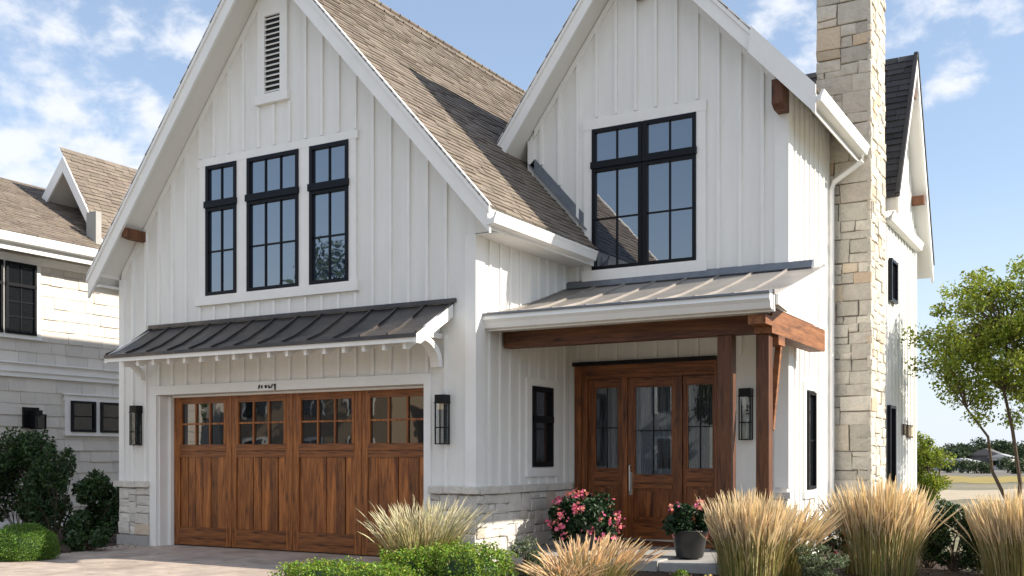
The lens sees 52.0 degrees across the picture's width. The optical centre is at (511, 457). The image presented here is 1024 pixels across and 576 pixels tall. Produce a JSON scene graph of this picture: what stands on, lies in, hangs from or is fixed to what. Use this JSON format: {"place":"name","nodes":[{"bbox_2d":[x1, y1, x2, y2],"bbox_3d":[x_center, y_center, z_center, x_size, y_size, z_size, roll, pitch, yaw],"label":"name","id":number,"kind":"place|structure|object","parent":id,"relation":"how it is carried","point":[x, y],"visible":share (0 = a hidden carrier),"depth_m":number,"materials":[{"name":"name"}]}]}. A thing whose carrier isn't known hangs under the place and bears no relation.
{"place":"outdoors","nodes":[
{"label":"outdoors","id":0,"kind":"place"},
{"bbox_2d":[0,147,136,528],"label":"house","id":1,"kind":"structure","parent":0,"point":[59,333],"depth_m":21.94,"materials":[{"name":"paint"}]},
{"bbox_2d":[0,259,3,331],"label":"window","id":2,"kind":"structure","parent":1,"relation":"in","point":[1,261],"depth_m":20.51,"materials":[{"name":"black glass"}]},
{"bbox_2d":[5,260,36,335],"bbox_3d":[-9.763,-3.150,20.896,0.066,1.420,0.670,0,0,30],"label":"window","id":3,"kind":"structure","parent":1,"relation":"in","point":[20,278],"depth_m":20.89,"materials":[{"name":"black glass"}]},
{"bbox_2d":[22,407,46,428],"bbox_3d":[-9.560,-0.780,21.044,0.310,0.440,0.350,0,0,30],"label":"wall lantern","id":4,"kind":"object","parent":1,"relation":"attached to","point":[34,418],"depth_m":21.00,"materials":[{"name":"black metal"}]},
{"bbox_2d":[71,401,95,431],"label":"window","id":5,"kind":"structure","parent":1,"relation":"in","point":[83,413],"depth_m":22.17,"materials":[{"name":"black glass"}]},
{"bbox_2d":[100,402,118,432],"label":"window","id":6,"kind":"structure","parent":1,"relation":"in","point":[109,412],"depth_m":22.73,"materials":[{"name":"black glass"}]},
{"bbox_2d":[0,544,391,575],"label":"driveway","id":7,"kind":"structure","parent":0,"point":[120,560],"depth_m":14.16,"materials":[{"name":"beige concrete"}]},
{"bbox_2d":[6,549,315,572],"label":"fallen leaves","id":8,"kind":"object","parent":7,"relation":"on","point":[101,565],"visible":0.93,"depth_m":13.71,"materials":[{"name":"brown plant"}]},
{"bbox_2d":[351,495,494,562],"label":"ornamental grass","id":9,"kind":"object","parent":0,"point":[420,535],"depth_m":12.02,"materials":[{"name":"beige plant"}]},
{"bbox_2d":[0,0,1023,449],"label":"sky","id":10,"kind":"structure","parent":0,"point":[99,79],"materials":[{"name":"blue"}]},
{"bbox_2d":[174,475,1023,556],"bbox_3d":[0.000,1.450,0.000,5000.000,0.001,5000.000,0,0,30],"label":"ground","id":11,"kind":"structure","parent":0,"point":[972,486],"depth_m":47.11,"materials":[{"name":"beige concrete"}]},
{"bbox_2d":[0,527,119,561],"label":"garden bed","id":12,"kind":"object","parent":11,"relation":"on","point":[64,549],"visible":0.07,"depth_m":17.20,"materials":[{"name":"brown plant"}]},
{"bbox_2d":[0,522,60,560],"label":"boxwood","id":13,"kind":"object","parent":12,"relation":"on","point":[23,542],"visible":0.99,"depth_m":14.36,"materials":[{"name":"green plant"}]},
{"bbox_2d":[0,426,76,530],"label":"shrub","id":14,"kind":"object","parent":12,"relation":"on","point":[19,451],"visible":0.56,"depth_m":17.90,"materials":[{"name":"green plant"}]},
{"bbox_2d":[22,443,76,542],"bbox_3d":[-7.638,0.603,17.412,0.890,1.684,0.820,0,0,30],"label":"shrub","id":15,"kind":"object","parent":12,"relation":"on","point":[43,475],"visible":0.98,"depth_m":17.29,"materials":[{"name":"green plant"}]},
{"bbox_2d":[61,528,113,551],"bbox_3d":[-6.484,1.261,15.942,0.744,0.377,0.737,0,0,30],"label":"plant","id":16,"kind":"object","parent":12,"relation":"on","point":[74,541],"visible":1,"depth_m":15.83,"materials":[{"name":"green plant"}]},
{"bbox_2d":[61,468,119,537],"bbox_3d":[-7.066,0.815,17.607,1.061,1.274,0.967,0,0,30],"label":"shrub","id":17,"kind":"object","parent":12,"relation":"on","point":[101,513],"visible":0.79,"depth_m":17.46,"materials":[{"name":"green plant"}]},
{"bbox_2d":[85,0,934,574],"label":"house","id":18,"kind":"structure","parent":11,"relation":"on","point":[621,252],"depth_m":15.41,"materials":[{"name":"white paint"}]},
{"bbox_2d":[129,405,142,444],"bbox_3d":[-6.068,-0.510,16.945,0.162,0.640,0.145,0,0,30],"label":"wall lantern","id":19,"kind":"object","parent":18,"relation":"attached to","point":[135,424],"depth_m":16.92,"materials":[{"name":"black metal"}]},
{"bbox_2d":[203,161,236,295],"bbox_3d":[-4.443,-3.480,16.040,0.664,2.000,0.085,0,0,30],"label":"window","id":20,"kind":"structure","parent":18,"relation":"in","point":[220,204],"depth_m":16.05,"materials":[{"name":"glass"}]},
{"bbox_2d":[245,149,298,291],"bbox_3d":[-3.538,-3.480,15.517,1.034,2.000,0.085,0,0,30],"label":"window","id":21,"kind":"structure","parent":18,"relation":"in","point":[272,180],"depth_m":15.54,"materials":[{"name":"glass"}]},
{"bbox_2d":[174,388,423,555],"bbox_3d":[-3.268,0.215,15.765,5.190,2.390,0.084,0,0,30],"label":"garage door","id":22,"kind":"structure","parent":18,"relation":"in","point":[292,471],"depth_m":15.70,"materials":[{"name":"brown wood"}]},
{"bbox_2d":[307,139,348,284],"bbox_3d":[-2.612,-3.480,14.981,0.734,2.000,0.085,0,0,30],"label":"window","id":23,"kind":"structure","parent":18,"relation":"in","point":[328,186],"depth_m":14.99,"materials":[{"name":"glass"}]},
{"bbox_2d":[434,394,450,443],"bbox_3d":[-0.927,-0.500,13.970,0.172,0.660,0.145,0,0,30],"label":"wall lantern","id":24,"kind":"object","parent":18,"relation":"attached to","point":[444,428],"depth_m":13.95,"materials":[{"name":"black metal"}]},
{"bbox_2d":[532,386,553,466],"bbox_3d":[0.447,-0.440,15.339,0.066,1.160,0.600,0,0,30],"label":"window","id":25,"kind":"structure","parent":18,"relation":"in","point":[542,397],"depth_m":15.37,"materials":[{"name":"black glass"}]},
{"bbox_2d":[545,487,625,550],"bbox_3d":[1.033,0.861,14.726,1.141,0.878,1.057,0,0,30],"label":"flowering shrub","id":26,"kind":"object","parent":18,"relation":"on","point":[574,517],"visible":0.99,"depth_m":14.53,"materials":[{"name":"green plant"}]},
{"bbox_2d":[590,121,641,269],"bbox_3d":[1.562,-3.885,15.685,0.834,2.130,0.085,0,0,30],"label":"window","id":27,"kind":"structure","parent":18,"relation":"in","point":[616,164],"depth_m":15.69,"materials":[{"name":"glass"}]},
{"bbox_2d":[623,376,677,541],"bbox_3d":[2.076,0.022,15.406,0.880,2.395,0.207,0,0,30],"label":"entry door","id":28,"kind":"structure","parent":18,"relation":"in","point":[655,488],"depth_m":15.46,"materials":[{"name":"brown wood"}]},
{"bbox_2d":[642,112,696,264],"bbox_3d":[2.289,-3.885,15.264,0.834,2.130,0.085,0,0,30],"label":"window","id":29,"kind":"structure","parent":18,"relation":"in","point":[669,142],"depth_m":15.27,"materials":[{"name":"glass"}]},
{"bbox_2d":[661,499,709,558],"bbox_3d":[2.295,0.918,13.657,0.694,0.764,0.582,0,0,-4],"label":"flower pot","id":30,"kind":"object","parent":18,"relation":"on","point":[689,539],"visible":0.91,"depth_m":13.46,"materials":[{"name":"grey ceramic"}]},
{"bbox_2d":[738,388,753,439],"bbox_3d":[3.264,-0.600,14.664,0.182,0.720,0.145,0,0,30],"label":"wall lantern","id":31,"kind":"object","parent":18,"relation":"attached to","point":[747,393],"depth_m":14.65,"materials":[{"name":"black metal"}]},
{"bbox_2d":[807,391,816,489],"bbox_3d":[4.393,-0.245,15.436,0.060,1.430,0.460,0,0,30],"label":"window","id":32,"kind":"structure","parent":18,"relation":"in","point":[811,396],"depth_m":15.51,"materials":[{"name":"black glass"}]},
{"bbox_2d":[887,405,895,485],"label":"window","id":33,"kind":"structure","parent":18,"relation":"in","point":[891,410],"depth_m":17.97,"materials":[{"name":"black glass"}]},
{"bbox_2d":[888,258,897,304],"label":"window","id":34,"kind":"structure","parent":18,"relation":"in","point":[892,264],"depth_m":17.91,"materials":[{"name":"black glass"}]},
{"bbox_2d":[499,534,983,575],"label":"garden bed","id":35,"kind":"object","parent":11,"relation":"on","point":[940,571],"visible":0.04,"depth_m":13.04,"materials":[{"name":"brown plant"}]},
{"bbox_2d":[267,555,423,575],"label":"hedge","id":36,"kind":"object","parent":35,"relation":"on","point":[329,568],"visible":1,"depth_m":10.86,"materials":[{"name":"green plant"}]},
{"bbox_2d":[371,542,451,575],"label":"hedge","id":37,"kind":"object","parent":35,"relation":"on","point":[400,556],"visible":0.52,"depth_m":11.33,"materials":[{"name":"green plant"}]},
{"bbox_2d":[406,536,519,575],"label":"hedge","id":38,"kind":"object","parent":35,"relation":"on","point":[464,561],"visible":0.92,"depth_m":11.27,"materials":[{"name":"green plant"}]},
{"bbox_2d":[58,533,987,575],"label":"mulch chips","id":39,"kind":"object","parent":35,"relation":"on","point":[632,572],"visible":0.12,"depth_m":13.17,"materials":[{"name":"brown wood"}]},
{"bbox_2d":[505,534,545,575],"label":"perennial","id":40,"kind":"object","parent":35,"relation":"on","point":[529,557],"visible":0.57,"depth_m":11.92,"materials":[{"name":"green plant"}]},
{"bbox_2d":[516,555,607,575],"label":"ornamental grass","id":41,"kind":"object","parent":35,"relation":"on","point":[533,570],"depth_m":10.96,"materials":[{"name":"beige plant"}]},
{"bbox_2d":[532,531,672,575],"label":"ornamental grass","id":42,"kind":"object","parent":35,"relation":"on","point":[613,549],"depth_m":11.15,"materials":[{"name":"beige plant"}]},
{"bbox_2d":[668,569,691,575],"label":"plant","id":43,"kind":"object","parent":35,"relation":"on","point":[683,572],"visible":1,"depth_m":11.87,"materials":[{"name":"green plant"}]},
{"bbox_2d":[793,544,851,575],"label":"bedding plant","id":44,"kind":"object","parent":35,"relation":"on","point":[822,567],"visible":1,"depth_m":12.06,"materials":[{"name":"green plant"}]},
{"bbox_2d":[808,516,846,570],"bbox_3d":[3.722,1.088,12.881,0.722,0.725,0.511,0,0,30],"label":"flowering shrub","id":45,"kind":"object","parent":35,"relation":"on","point":[835,545],"visible":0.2,"depth_m":12.82,"materials":[{"name":"green plant"}]},
{"bbox_2d":[918,541,946,567],"bbox_3d":[5.432,1.208,13.679,0.403,0.479,0.550,0,0,10],"label":"plant","id":46,"kind":"object","parent":35,"relation":"on","point":[927,564],"visible":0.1,"depth_m":13.59,"materials":[{"name":"green plant"}]},
{"bbox_2d":[920,498,986,572],"bbox_3d":[5.529,0.977,13.204,0.900,0.944,0.684,0,0,71],"label":"shrub","id":47,"kind":"object","parent":35,"relation":"on","point":[942,538],"visible":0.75,"depth_m":13.11,"materials":[{"name":"green plant"}]},
{"bbox_2d":[917,431,957,510],"bbox_3d":[9.737,0.416,24.520,1.269,2.090,1.198,0,0,30],"label":"young tree","id":48,"kind":"object","parent":11,"relation":"on","point":[930,456],"visible":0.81,"depth_m":24.30,"materials":[{"name":"green plant"}]},
{"bbox_2d":[900,254,1023,499],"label":"tree","id":49,"kind":"object","parent":11,"relation":"on","point":[1000,331],"visible":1,"depth_m":17.82,"materials":[{"name":"green plant"}]},
{"bbox_2d":[922,467,1023,474],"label":"gravel lot","id":50,"kind":"structure","parent":11,"relation":"on","point":[1000,472],"depth_m":92.47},
{"bbox_2d":[937,461,958,472],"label":"field shrub","id":51,"kind":"object","parent":50,"relation":"on","point":[947,470],"visible":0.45,"depth_m":97.56,"materials":[{"name":"green plant"}]},
{"bbox_2d":[941,443,964,453],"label":"distant tree","id":52,"kind":"object","parent":50,"relation":"on","point":[948,446],"visible":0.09,"depth_m":169.91,"materials":[{"name":"green plant"}]},
{"bbox_2d":[944,447,972,458],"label":"distant tree","id":53,"kind":"object","parent":50,"relation":"on","point":[961,453],"visible":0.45,"depth_m":119.08,"materials":[{"name":"green plant"}]},
{"bbox_2d":[945,458,978,470],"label":"house","id":54,"kind":"structure","parent":50,"relation":"on","point":[959,459],"depth_m":112.03,"materials":[{"name":"white"}]},
{"bbox_2d":[947,458,977,472],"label":"field shrub","id":55,"kind":"object","parent":50,"relation":"on","point":[961,465],"visible":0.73,"depth_m":94.76,"materials":[{"name":"green plant"}]},
{"bbox_2d":[945,442,984,452],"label":"distant tree","id":56,"kind":"object","parent":50,"relation":"on","point":[961,445],"visible":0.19,"depth_m":164.82,"materials":[{"name":"green plant"}]},
{"bbox_2d":[964,461,990,473],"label":"field shrub","id":57,"kind":"object","parent":50,"relation":"on","point":[983,467],"visible":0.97,"depth_m":91.77,"materials":[{"name":"green plant"}]},
{"bbox_2d":[963,437,1002,453],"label":"distant tree","id":58,"kind":"object","parent":50,"relation":"on","point":[978,445],"visible":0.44,"depth_m":159.05,"materials":[{"name":"green plant"}]},
{"bbox_2d":[967,448,1002,463],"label":"house","id":59,"kind":"structure","parent":50,"relation":"on","point":[982,455],"depth_m":118.03,"materials":[{"name":"grey"}]},
{"bbox_2d":[984,439,1013,454],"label":"distant tree","id":60,"kind":"object","parent":50,"relation":"on","point":[1006,445],"visible":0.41,"depth_m":157.04,"materials":[{"name":"green plant"}]},
{"bbox_2d":[992,454,1013,469],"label":"house","id":61,"kind":"structure","parent":50,"relation":"on","point":[995,458],"depth_m":116.11,"materials":[{"name":"white"}]},
{"bbox_2d":[992,439,1019,451],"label":"distant tree","id":62,"kind":"object","parent":50,"relation":"on","point":[996,440],"visible":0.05,"depth_m":160.00,"materials":[{"name":"green plant"}]},
{"bbox_2d":[993,456,1019,472],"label":"field shrub","id":63,"kind":"object","parent":50,"relation":"on","point":[1001,465],"visible":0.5,"depth_m":95.94,"materials":[{"name":"green plant"}]},
{"bbox_2d":[1004,458,1023,473],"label":"field shrub","id":64,"kind":"object","parent":50,"relation":"on","point":[1012,466],"visible":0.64,"depth_m":90.05,"materials":[{"name":"green plant"}]},
{"bbox_2d":[1006,440,1023,462],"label":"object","id":65,"kind":"object","parent":50,"relation":"on","point":[1021,451],"visible":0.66,"depth_m":149.99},
{"bbox_2d":[695,486,837,575],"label":"ornamental grass","id":66,"kind":"object","parent":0,"point":[746,533],"depth_m":12.05,"materials":[{"name":"beige plant"}]},
{"bbox_2d":[777,497,848,575],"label":"ornamental grass","id":67,"kind":"object","parent":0,"point":[822,526],"depth_m":12.47,"materials":[{"name":"beige plant"}]},
{"bbox_2d":[812,472,963,575],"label":"ornamental grass","id":68,"kind":"object","parent":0,"point":[889,521],"depth_m":12.60,"materials":[{"name":"beige plant"}]},
{"bbox_2d":[917,488,1023,500],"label":"sandy path","id":69,"kind":"structure","parent":0,"point":[947,495],"depth_m":40.46,"materials":[{"name":"beige sand"}]},
{"bbox_2d":[937,486,1023,575],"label":"ornamental grass","id":70,"kind":"object","parent":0,"point":[996,526],"depth_m":12.25,"materials":[{"name":"beige plant"}]},
{"bbox_2d":[943,476,1023,483],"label":"meadow","id":71,"kind":"structure","parent":0,"point":[978,480],"depth_m":67.63,"materials":[{"name":"yellow plant"}]}
]}

